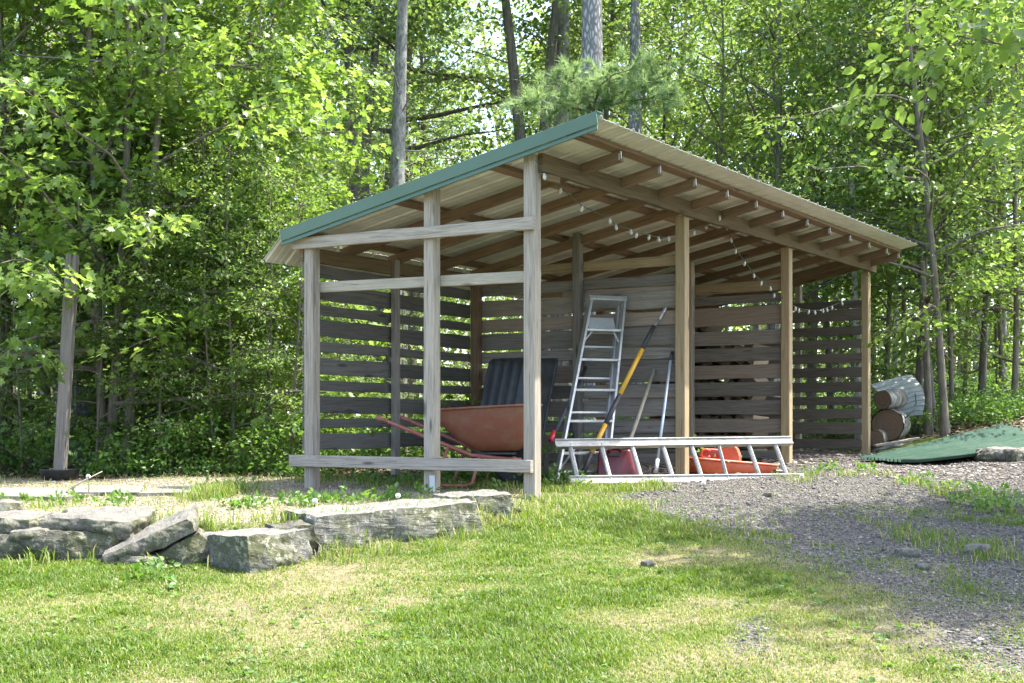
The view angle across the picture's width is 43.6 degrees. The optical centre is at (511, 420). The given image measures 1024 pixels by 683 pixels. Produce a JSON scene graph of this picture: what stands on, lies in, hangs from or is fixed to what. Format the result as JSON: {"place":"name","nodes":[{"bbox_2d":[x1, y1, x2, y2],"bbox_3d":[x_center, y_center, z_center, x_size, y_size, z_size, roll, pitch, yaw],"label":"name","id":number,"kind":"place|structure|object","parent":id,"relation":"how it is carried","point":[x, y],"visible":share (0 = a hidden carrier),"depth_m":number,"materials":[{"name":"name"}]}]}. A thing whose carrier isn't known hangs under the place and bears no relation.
{"place":"outdoors","nodes":[
{"label":"outdoors","id":0,"kind":"place"},
{"bbox_2d":[0,483,1023,682],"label":"grass","id":1,"kind":"structure","parent":0,"point":[485,665],"depth_m":5.64,"materials":[{"name":"plant"}]},
{"bbox_2d":[0,407,1023,682],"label":"ground","id":2,"kind":"structure","parent":0,"point":[336,577],"depth_m":6.24,"materials":[{"name":"soil"}]},
{"bbox_2d":[0,534,26,559],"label":"wall stone","id":3,"kind":"object","parent":2,"relation":"on","point":[9,547],"visible":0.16,"depth_m":6.71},
{"bbox_2d":[0,510,54,533],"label":"wall stone","id":4,"kind":"object","parent":3,"relation":"on","point":[10,520],"visible":0.58,"depth_m":6.80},
{"bbox_2d":[0,207,88,473],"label":"sapling","id":5,"kind":"object","parent":2,"relation":"on","point":[19,383],"visible":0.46,"depth_m":12.62,"materials":[{"name":"plant"}]},
{"bbox_2d":[0,487,93,501],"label":"paving slab","id":6,"kind":"structure","parent":2,"relation":"on","point":[12,493],"depth_m":9.54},
{"bbox_2d":[39,254,79,480],"bbox_3d":[-4.099,-0.490,11.600,0.360,2.061,0.357,0,0,0],"label":"planter post","id":7,"kind":"object","parent":2,"relation":"on","point":[60,470],"visible":0.96,"depth_m":11.60,"materials":[{"name":"weathered grey wood"},{"name":"black plastic"}]},
{"bbox_2d":[14,530,123,561],"bbox_3d":[-2.325,0.682,6.892,0.613,0.239,0.492,0,0,0],"label":"wall stone","id":8,"kind":"object","parent":2,"relation":"on","point":[61,543],"visible":0.38,"depth_m":6.69,"materials":[{"name":"stone"}]},
{"bbox_2d":[41,505,155,539],"bbox_3d":[-2.226,0.545,6.944,0.534,0.129,0.463,3,6,4],"label":"wall stone","id":9,"kind":"object","parent":8,"relation":"on","point":[122,523],"visible":0.84,"depth_m":6.78,"materials":[{"name":"stone"}]},
{"bbox_2d":[0,30,144,466],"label":"sapling","id":10,"kind":"object","parent":2,"relation":"on","point":[39,147],"visible":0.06,"depth_m":13.82,"materials":[{"name":"plant"}]},
{"bbox_2d":[53,7,96,466],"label":"tall tree","id":11,"kind":"object","parent":2,"relation":"on","point":[83,408],"visible":0.06,"depth_m":14.13,"materials":[{"name":"plant"}]},
{"bbox_2d":[0,2,185,464],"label":"young maple","id":12,"kind":"object","parent":2,"relation":"on","point":[47,391],"visible":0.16,"depth_m":13.53,"materials":[{"name":"green plant"}]},
{"bbox_2d":[4,196,201,470],"bbox_3d":[-3.942,-0.773,12.424,1.822,2.790,1.449,0,0,-13],"label":"sapling","id":13,"kind":"object","parent":2,"relation":"on","point":[46,453],"visible":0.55,"depth_m":12.40,"materials":[{"name":"plant"}]},
{"bbox_2d":[66,485,142,495],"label":"paving slab","id":14,"kind":"structure","parent":2,"relation":"on","point":[81,489],"depth_m":9.75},
{"bbox_2d":[0,1,268,443],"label":"sapling","id":15,"kind":"object","parent":2,"relation":"on","point":[105,158],"visible":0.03,"depth_m":14.47,"materials":[{"name":"plant"}]},
{"bbox_2d":[6,1,266,447],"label":"sapling","id":16,"kind":"object","parent":2,"relation":"on","point":[62,36],"visible":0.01,"depth_m":15.72,"materials":[{"name":"plant"}]},
{"bbox_2d":[4,77,287,469],"bbox_3d":[-3.887,-1.448,13.091,2.733,4.185,2.174,0,0,32],"label":"sapling","id":17,"kind":"object","parent":2,"relation":"on","point":[110,425],"visible":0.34,"depth_m":12.85,"materials":[{"name":"plant"}]},
{"bbox_2d":[0,0,301,469],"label":"maple tree","id":18,"kind":"object","parent":2,"relation":"on","point":[30,135],"visible":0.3,"depth_m":12.84,"materials":[{"name":"green plant"}]},
{"bbox_2d":[2,76,329,462],"bbox_3d":[-3.557,-1.628,13.858,3.078,4.498,2.839,0,0,20],"label":"young maple","id":19,"kind":"object","parent":2,"relation":"on","point":[180,132],"visible":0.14,"depth_m":13.40,"materials":[{"name":"green plant"}]},
{"bbox_2d":[138,486,195,496],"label":"paving slab","id":20,"kind":"structure","parent":2,"relation":"on","point":[152,492],"depth_m":9.45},
{"bbox_2d":[81,165,256,472],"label":"sapling","id":21,"kind":"object","parent":2,"relation":"on","point":[164,278],"visible":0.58,"depth_m":12.43,"materials":[{"name":"plant"}]},
{"bbox_2d":[154,528,209,566],"bbox_3d":[-1.753,0.697,6.780,0.334,0.164,0.299,-33,15,-15],"label":"wall stone","id":22,"kind":"object","parent":2,"relation":"on","point":[185,550],"visible":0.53,"depth_m":6.66,"materials":[{"name":"stone"}]},
{"bbox_2d":[78,30,320,468],"bbox_3d":[-3.107,-1.590,13.255,2.319,4.464,2.916,0,0,2],"label":"sapling","id":23,"kind":"object","parent":2,"relation":"on","point":[198,234],"visible":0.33,"depth_m":12.76,"materials":[{"name":"plant"}]},
{"bbox_2d":[121,200,291,471],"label":"sapling","id":24,"kind":"object","parent":2,"relation":"on","point":[197,282],"visible":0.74,"depth_m":12.39,"materials":[{"name":"plant"}]},
{"bbox_2d":[0,0,423,476],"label":"maple tree","id":25,"kind":"object","parent":2,"relation":"on","point":[324,23],"visible":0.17,"depth_m":14.03,"materials":[{"name":"green plant"}]},
{"bbox_2d":[38,0,402,462],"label":"sapling","id":26,"kind":"object","parent":2,"relation":"on","point":[282,20],"visible":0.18,"depth_m":13.92,"materials":[{"name":"plant"}]},
{"bbox_2d":[125,128,322,471],"bbox_3d":[-2.827,-1.112,12.443,1.797,3.460,2.260,0,0,-18],"label":"sapling","id":27,"kind":"object","parent":2,"relation":"on","point":[225,273],"visible":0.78,"depth_m":12.33,"materials":[{"name":"plant"}]},
{"bbox_2d":[0,0,480,472],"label":"maple tree","id":28,"kind":"object","parent":2,"relation":"on","point":[46,285],"visible":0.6,"depth_m":12.08,"materials":[{"name":"green plant"}]},
{"bbox_2d":[79,0,423,462],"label":"young maple","id":29,"kind":"object","parent":2,"relation":"on","point":[269,48],"visible":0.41,"depth_m":12.91,"materials":[{"name":"green plant"}]},
{"bbox_2d":[200,528,312,572],"bbox_3d":[-1.413,0.699,6.848,0.598,0.244,0.474,-2,0,38],"label":"wall stone","id":30,"kind":"object","parent":2,"relation":"on","point":[251,550],"visible":0.66,"depth_m":6.63,"materials":[{"name":"stone"}]},
{"bbox_2d":[0,472,526,523],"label":"terrace grass","id":31,"kind":"structure","parent":2,"relation":"on","point":[185,505],"depth_m":9.20,"materials":[{"name":"plant"}]},
{"bbox_2d":[0,475,534,524],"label":"terrace grit","id":32,"kind":"object","parent":2,"relation":"on","point":[266,481],"visible":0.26,"depth_m":9.86,"materials":[{"name":"grey gravel"}]},
{"bbox_2d":[125,0,412,415],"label":"forest tree","id":33,"kind":"object","parent":2,"relation":"on","point":[224,15],"visible":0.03,"depth_m":19.91,"materials":[{"name":"green plant"}]},
{"bbox_2d":[159,145,390,471],"bbox_3d":[-2.354,-1.058,12.549,2.187,3.348,1.739,0,0,17],"label":"sapling","id":34,"kind":"object","parent":2,"relation":"on","point":[270,326],"visible":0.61,"depth_m":12.46,"materials":[{"name":"plant"}]},
{"bbox_2d":[201,165,379,471],"bbox_3d":[-1.988,-0.921,12.380,2.004,3.069,1.594,0,0,-38],"label":"sapling","id":35,"kind":"object","parent":2,"relation":"on","point":[300,276],"visible":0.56,"depth_m":12.27,"materials":[{"name":"plant"}]},
{"bbox_2d":[265,519,319,554],"bbox_3d":[-1.221,0.662,7.052,0.300,0.233,0.348,0,0,-23],"label":"wall stone","id":36,"kind":"object","parent":2,"relation":"on","point":[313,537],"visible":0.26,"depth_m":6.94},
{"bbox_2d":[184,1,422,452],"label":"sapling","id":37,"kind":"object","parent":2,"relation":"on","point":[355,106],"visible":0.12,"depth_m":17.15,"materials":[{"name":"plant"}]},
{"bbox_2d":[260,212,390,455],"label":"sapling","id":38,"kind":"object","parent":2,"relation":"on","point":[300,334],"visible":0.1,"depth_m":13.23,"materials":[{"name":"plant"}]},
{"bbox_2d":[200,0,459,418],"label":"thin tree","id":39,"kind":"object","parent":2,"relation":"on","point":[370,26],"visible":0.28,"depth_m":18.38,"materials":[{"name":"green plant"}]},
{"bbox_2d":[235,0,506,418],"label":"forked tree","id":40,"kind":"object","parent":2,"relation":"on","point":[438,24],"visible":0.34,"depth_m":20.12,"materials":[{"name":"green plant"}]},
{"bbox_2d":[280,498,481,555],"bbox_3d":[-0.756,0.610,7.497,1.224,0.254,0.481,-2,3,-41],"label":"wall stone","id":41,"kind":"object","parent":2,"relation":"on","point":[423,518],"visible":0.65,"depth_m":7.30,"materials":[{"name":"stone"}]},
{"bbox_2d":[314,0,457,456],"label":"tall tree","id":42,"kind":"object","parent":2,"relation":"on","point":[398,135],"visible":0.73,"depth_m":15.46,"materials":[{"name":"grey plant"}]},
{"bbox_2d":[323,255,470,456],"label":"sapling","id":43,"kind":"object","parent":2,"relation":"on","point":[403,347],"visible":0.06,"depth_m":14.23,"materials":[{"name":"plant"}]},
{"bbox_2d":[307,0,509,383],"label":"forest tree","id":44,"kind":"object","parent":2,"relation":"on","point":[409,163],"visible":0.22,"depth_m":27.23,"materials":[{"name":"green plant"}]},
{"bbox_2d":[317,52,505,417],"bbox_3d":[-2.396,-4.793,33.679,5.290,10.171,5.810,0,0,-26],"label":"forest tree","id":45,"kind":"object","parent":2,"relation":"on","point":[437,161],"visible":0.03,"depth_m":33.66,"materials":[{"name":"green plant"}]},
{"bbox_2d":[224,0,608,416],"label":"forest tree","id":46,"kind":"object","parent":2,"relation":"on","point":[468,109],"visible":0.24,"depth_m":22.97,"materials":[{"name":"green plant"}]},
{"bbox_2d":[306,0,530,418],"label":"forest tree","id":47,"kind":"object","parent":2,"relation":"on","point":[423,127],"visible":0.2,"depth_m":30.99,"materials":[{"name":"green plant"}]},
{"bbox_2d":[375,404,542,487],"bbox_3d":[-0.389,0.192,10.051,1.241,0.645,0.683,0,0,15],"label":"wheelbarrow","id":48,"kind":"object","parent":2,"relation":"on","point":[491,432],"visible":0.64,"depth_m":9.75,"materials":[{"name":"orange paint"}]},
{"bbox_2d":[410,292,519,431],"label":"sapling","id":49,"kind":"object","parent":2,"relation":"on","point":[467,321],"visible":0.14,"depth_m":15.43,"materials":[{"name":"plant"}]},
{"bbox_2d":[432,489,513,520],"bbox_3d":[-0.255,0.568,8.122,0.468,0.251,0.393,-2,1,-22],"label":"wall stone","id":50,"kind":"object","parent":2,"relation":"on","point":[502,501],"visible":0.41,"depth_m":8.00,"materials":[{"name":"stone"}]},
{"bbox_2d":[369,0,627,420],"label":"forked tree","id":51,"kind":"object","parent":2,"relation":"on","point":[512,62],"visible":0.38,"depth_m":20.48,"materials":[{"name":"green plant"}]},
{"bbox_2d":[0,500,1022,682],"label":"lawn weeds","id":52,"kind":"object","parent":2,"relation":"on","point":[813,589],"visible":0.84,"depth_m":5.46,"materials":[{"name":"green plant"}]},
{"bbox_2d":[0,361,1023,478],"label":"undergrowth","id":53,"kind":"object","parent":2,"relation":"on","point":[957,395],"visible":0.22,"depth_m":12.68,"materials":[{"name":"green plant"}]},
{"bbox_2d":[0,392,1023,588],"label":"weeds","id":54,"kind":"object","parent":2,"relation":"on","point":[482,476],"visible":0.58,"depth_m":9.88,"materials":[{"name":"green plant"}]},
{"bbox_2d":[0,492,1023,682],"bbox_3d":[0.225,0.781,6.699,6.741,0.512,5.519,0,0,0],"label":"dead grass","id":55,"kind":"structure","parent":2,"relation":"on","point":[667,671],"depth_m":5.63,"materials":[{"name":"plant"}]},
{"bbox_2d":[1,395,1023,478],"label":"leaf litter","id":56,"kind":"object","parent":2,"relation":"on","point":[389,473],"visible":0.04,"depth_m":12.78,"materials":[{"name":"plant"}]},
{"bbox_2d":[3,467,1023,572],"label":"grass tufts","id":57,"kind":"object","parent":2,"relation":"on","point":[222,488],"visible":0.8,"depth_m":7.98,"materials":[{"name":"plant"}]},
{"bbox_2d":[5,0,1023,416],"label":"woods","id":58,"kind":"object","parent":2,"relation":"on","point":[459,364],"depth_m":40.80,"materials":[{"name":"plant"}]},
{"bbox_2d":[472,357,557,458],"bbox_3d":[-0.008,-0.024,11.292,0.589,1.071,0.646,0,0,34],"label":"plastic tub","id":59,"kind":"object","parent":2,"relation":"on","point":[504,382],"visible":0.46,"depth_m":11.23,"materials":[{"name":"plastic"}]},
{"bbox_2d":[543,366,586,480],"bbox_3d":[0.428,0.015,10.576,0.092,0.972,1.148,0,0,19],"label":"shovel","id":60,"kind":"object","parent":2,"relation":"on","point":[551,440],"visible":0.83,"depth_m":10.32,"materials":[{"name":"metal"}]},
{"bbox_2d":[482,0,667,420],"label":"tall tree","id":61,"kind":"object","parent":2,"relation":"on","point":[562,30],"visible":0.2,"depth_m":20.75,"materials":[{"name":"grey plant"}]},
{"bbox_2d":[461,0,716,142],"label":"forest tree","id":62,"kind":"object","parent":2,"relation":"on","point":[531,72],"visible":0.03,"depth_m":26.58,"materials":[{"name":"green plant"}]},
{"bbox_2d":[262,111,917,499],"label":"shed","id":63,"kind":"structure","parent":2,"relation":"on","point":[506,221],"depth_m":11.22,"materials":[{"name":"brown wood"}]},
{"bbox_2d":[535,160,859,314],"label":"string lights","id":64,"kind":"object","parent":63,"relation":"hanging from","point":[668,238],"visible":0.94,"depth_m":11.37,"materials":[{"name":"glass"}]},
{"bbox_2d":[555,295,626,478],"bbox_3d":[0.694,-0.286,10.813,0.410,1.627,1.337,0,0,18],"label":"stepladder","id":65,"kind":"object","parent":2,"relation":"on","point":[591,325],"visible":0.83,"depth_m":10.98,"materials":[{"name":"metal"}]},
{"bbox_2d":[454,0,731,143],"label":"forest tree","id":66,"kind":"object","parent":2,"relation":"on","point":[544,30],"visible":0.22,"depth_m":22.50,"materials":[{"name":"green plant"}]},
{"bbox_2d":[499,0,709,436],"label":"pine tree","id":67,"kind":"object","parent":2,"relation":"on","point":[595,94],"visible":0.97,"depth_m":16.40,"materials":[{"name":"green plant"}]},
{"bbox_2d":[541,0,680,418],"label":"pine tree","id":68,"kind":"object","parent":2,"relation":"on","point":[636,125],"visible":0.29,"depth_m":18.34,"materials":[{"name":"grey plant"}]},
{"bbox_2d":[597,448,637,474],"bbox_3d":[0.874,0.346,10.507,0.371,0.288,0.206,0,0,0],"label":"fuel can","id":69,"kind":"object","parent":2,"relation":"on","point":[620,461],"visible":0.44,"depth_m":10.43,"materials":[{"name":"red plastic"}]},
{"bbox_2d":[581,306,666,472],"bbox_3d":[0.990,-0.324,10.780,1.222,1.508,0.118,0,0,-43],"label":"digging tool","id":70,"kind":"object","parent":2,"relation":"on","point":[619,396],"visible":0.87,"depth_m":10.73,"materials":[{"name":"metal"}]},
{"bbox_2d":[495,0,801,312],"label":"slender tree","id":71,"kind":"object","parent":2,"relation":"on","point":[667,135],"visible":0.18,"depth_m":20.30,"materials":[{"name":"green plant"}]},
{"bbox_2d":[553,436,804,485],"bbox_3d":[1.413,0.332,10.473,2.304,0.401,0.222,0,0,-25],"label":"straight ladder","id":72,"kind":"object","parent":2,"relation":"on","point":[632,444],"visible":0.87,"depth_m":10.42,"materials":[{"name":"metal"}]},
{"bbox_2d":[689,447,782,473],"bbox_3d":[1.972,0.352,11.515,0.849,0.278,0.451,0,0,-14],"label":"plastic sled","id":73,"kind":"object","parent":2,"relation":"on","point":[712,464],"visible":0.69,"depth_m":11.36,"materials":[{"name":"plastic"}]},
{"bbox_2d":[602,0,885,379],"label":"slender tree","id":74,"kind":"object","parent":2,"relation":"on","point":[723,115],"visible":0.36,"depth_m":18.23,"materials":[{"name":"green plant"}]},
{"bbox_2d":[640,452,865,474],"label":"floor scraps","id":75,"kind":"object","parent":2,"relation":"on","point":[795,456],"visible":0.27,"depth_m":13.45,"materials":[{"name":"brown wood"}]},
{"bbox_2d":[622,0,899,329],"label":"forest tree","id":76,"kind":"object","parent":2,"relation":"on","point":[700,149],"visible":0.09,"depth_m":22.93,"materials":[{"name":"green plant"}]},
{"bbox_2d":[644,1,891,396],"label":"forest tree","id":77,"kind":"object","parent":2,"relation":"on","point":[778,326],"visible":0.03,"depth_m":28.18,"materials":[{"name":"green plant"}]},
{"bbox_2d":[655,0,909,396],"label":"forest tree","id":78,"kind":"object","parent":2,"relation":"on","point":[773,181],"visible":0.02,"depth_m":25.80,"materials":[{"name":"green plant"}]},
{"bbox_2d":[602,0,993,447],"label":"slender tree","id":79,"kind":"object","parent":2,"relation":"on","point":[776,99],"visible":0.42,"depth_m":17.12,"materials":[{"name":"green plant"}]},
{"bbox_2d":[584,456,1023,677],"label":"gravel","id":80,"kind":"structure","parent":2,"relation":"on","point":[884,579],"depth_m":8.07,"materials":[{"name":"gravel"}]},
{"bbox_2d":[672,0,971,435],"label":"slender tree","id":81,"kind":"object","parent":2,"relation":"on","point":[757,173],"visible":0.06,"depth_m":20.54,"materials":[{"name":"green plant"}]},
{"bbox_2d":[684,0,987,438],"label":"forest tree","id":82,"kind":"object","parent":2,"relation":"on","point":[766,154],"visible":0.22,"depth_m":18.03,"materials":[{"name":"green plant"}]},
{"bbox_2d":[708,0,964,435],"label":"slender tree","id":83,"kind":"object","parent":2,"relation":"on","point":[826,324],"visible":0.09,"depth_m":19.39,"materials":[{"name":"green plant"}]},
{"bbox_2d":[731,0,992,439],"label":"birch tree","id":84,"kind":"object","parent":2,"relation":"on","point":[851,186],"visible":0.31,"depth_m":16.81,"materials":[{"name":"green plant"}]},
{"bbox_2d":[735,0,1023,436],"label":"slender tree","id":85,"kind":"object","parent":2,"relation":"on","point":[938,329],"visible":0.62,"depth_m":15.13,"materials":[{"name":"green plant"}]},
{"bbox_2d":[738,0,1023,430],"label":"slender tree","id":86,"kind":"object","parent":2,"relation":"on","point":[861,130],"visible":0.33,"depth_m":16.63,"materials":[{"name":"green plant"}]},
{"bbox_2d":[748,0,1023,434],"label":"slender tree","id":87,"kind":"object","parent":2,"relation":"on","point":[922,292],"visible":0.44,"depth_m":16.22,"materials":[{"name":"green plant"}]},
{"bbox_2d":[871,443,907,450],"bbox_3d":[4.636,0.361,15.552,0.709,0.193,0.187,0,0,-16],"label":"board","id":88,"kind":"object","parent":2,"relation":"on","point":[884,447],"visible":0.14,"depth_m":15.44,"materials":[{"name":"wood"}]},
{"bbox_2d":[871,408,910,441],"bbox_3d":[4.619,0.045,15.599,0.396,0.414,0.565,0,0,25],"label":"log round","id":89,"kind":"object","parent":88,"relation":"on","point":[893,423],"visible":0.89,"depth_m":15.35,"materials":[{"name":"brown wood"}]},
{"bbox_2d":[874,389,907,409],"bbox_3d":[4.585,-0.263,15.496,0.229,0.261,0.520,0,0,39],"label":"log round","id":90,"kind":"object","parent":89,"relation":"on","point":[890,399],"visible":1,"depth_m":15.33,"materials":[{"name":"brown wood"}]},
{"bbox_2d":[871,375,924,416],"bbox_3d":[4.765,-0.280,15.724,0.554,0.594,0.444,0,0,-10],"label":"metal sheet","id":91,"kind":"object","parent":89,"relation":"on","point":[910,385],"visible":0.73,"depth_m":15.76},
{"bbox_2d":[760,0,1023,435],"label":"slender tree","id":92,"kind":"object","parent":2,"relation":"on","point":[919,371],"visible":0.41,"depth_m":15.91,"materials":[{"name":"green plant"}]},
{"bbox_2d":[766,0,1023,406],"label":"slender tree","id":93,"kind":"object","parent":2,"relation":"on","point":[904,308],"visible":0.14,"depth_m":19.61,"materials":[{"name":"green plant"}]},
{"bbox_2d":[795,0,1019,380],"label":"slender tree","id":94,"kind":"object","parent":2,"relation":"on","point":[887,320],"visible":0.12,"depth_m":18.13,"materials":[{"name":"green plant"}]},
{"bbox_2d":[792,416,1023,480],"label":"wood chips","id":95,"kind":"object","parent":2,"relation":"on","point":[944,471],"visible":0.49,"depth_m":11.78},
{"bbox_2d":[802,0,1023,388],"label":"slender tree","id":96,"kind":"object","parent":2,"relation":"on","point":[1000,346],"visible":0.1,"depth_m":19.30,"materials":[{"name":"green plant"}]},
{"bbox_2d":[808,0,1023,424],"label":"slender tree","id":97,"kind":"object","parent":2,"relation":"on","point":[949,359],"visible":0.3,"depth_m":17.23,"materials":[{"name":"green plant"}]},
{"bbox_2d":[822,0,1023,410],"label":"slender tree","id":98,"kind":"object","parent":2,"relation":"on","point":[982,366],"visible":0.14,"depth_m":18.11,"materials":[{"name":"green plant"}]},
{"bbox_2d":[832,0,1023,191],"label":"shade tree","id":99,"kind":"object","parent":2,"relation":"on","point":[940,52],"visible":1,"depth_m":7.66,"materials":[{"name":"green plant"}]},
{"bbox_2d":[832,4,1023,398],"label":"slender tree","id":100,"kind":"object","parent":2,"relation":"on","point":[964,376],"visible":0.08,"depth_m":20.26,"materials":[{"name":"green plant"}]},
{"bbox_2d":[839,0,1023,412],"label":"slender tree","id":101,"kind":"object","parent":2,"relation":"on","point":[1015,358],"visible":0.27,"depth_m":16.88,"materials":[{"name":"green plant"}]},
{"bbox_2d":[860,423,1023,461],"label":"green panel","id":102,"kind":"object","parent":2,"relation":"on","point":[964,444],"visible":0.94,"depth_m":13.41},
{"bbox_2d":[871,8,1023,382],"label":"slender tree","id":103,"kind":"object","parent":2,"relation":"on","point":[971,351],"visible":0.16,"depth_m":18.60,"materials":[{"name":"green plant"}]},
{"bbox_2d":[898,0,1023,384],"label":"forest tree","id":104,"kind":"object","parent":2,"relation":"on","point":[996,338],"visible":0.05,"depth_m":20.88,"materials":[{"name":"green plant"}]},
{"bbox_2d":[973,446,1023,461],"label":"flat rock","id":105,"kind":"object","parent":2,"relation":"on","point":[996,453],"visible":0.83,"depth_m":12.26,"materials":[{"name":"stone"}]},
{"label":"wall stone","id":106,"kind":"object","parent":2,"relation":"on","visible":0},
{"bbox_2d":[102,505,199,563],"bbox_3d":[-1.904,0.620,6.775,0.531,0.110,0.378,-24,10,-7],"label":"wall stone","id":107,"kind":"object","parent":106,"relation":"on","point":[165,532],"visible":0.92,"depth_m":6.63,"materials":[{"name":"stone"}]},
{"bbox_2d":[13,0,1023,401],"label":"sky","id":108,"kind":"structure","parent":0,"point":[547,4],"materials":[{"name":"white"}]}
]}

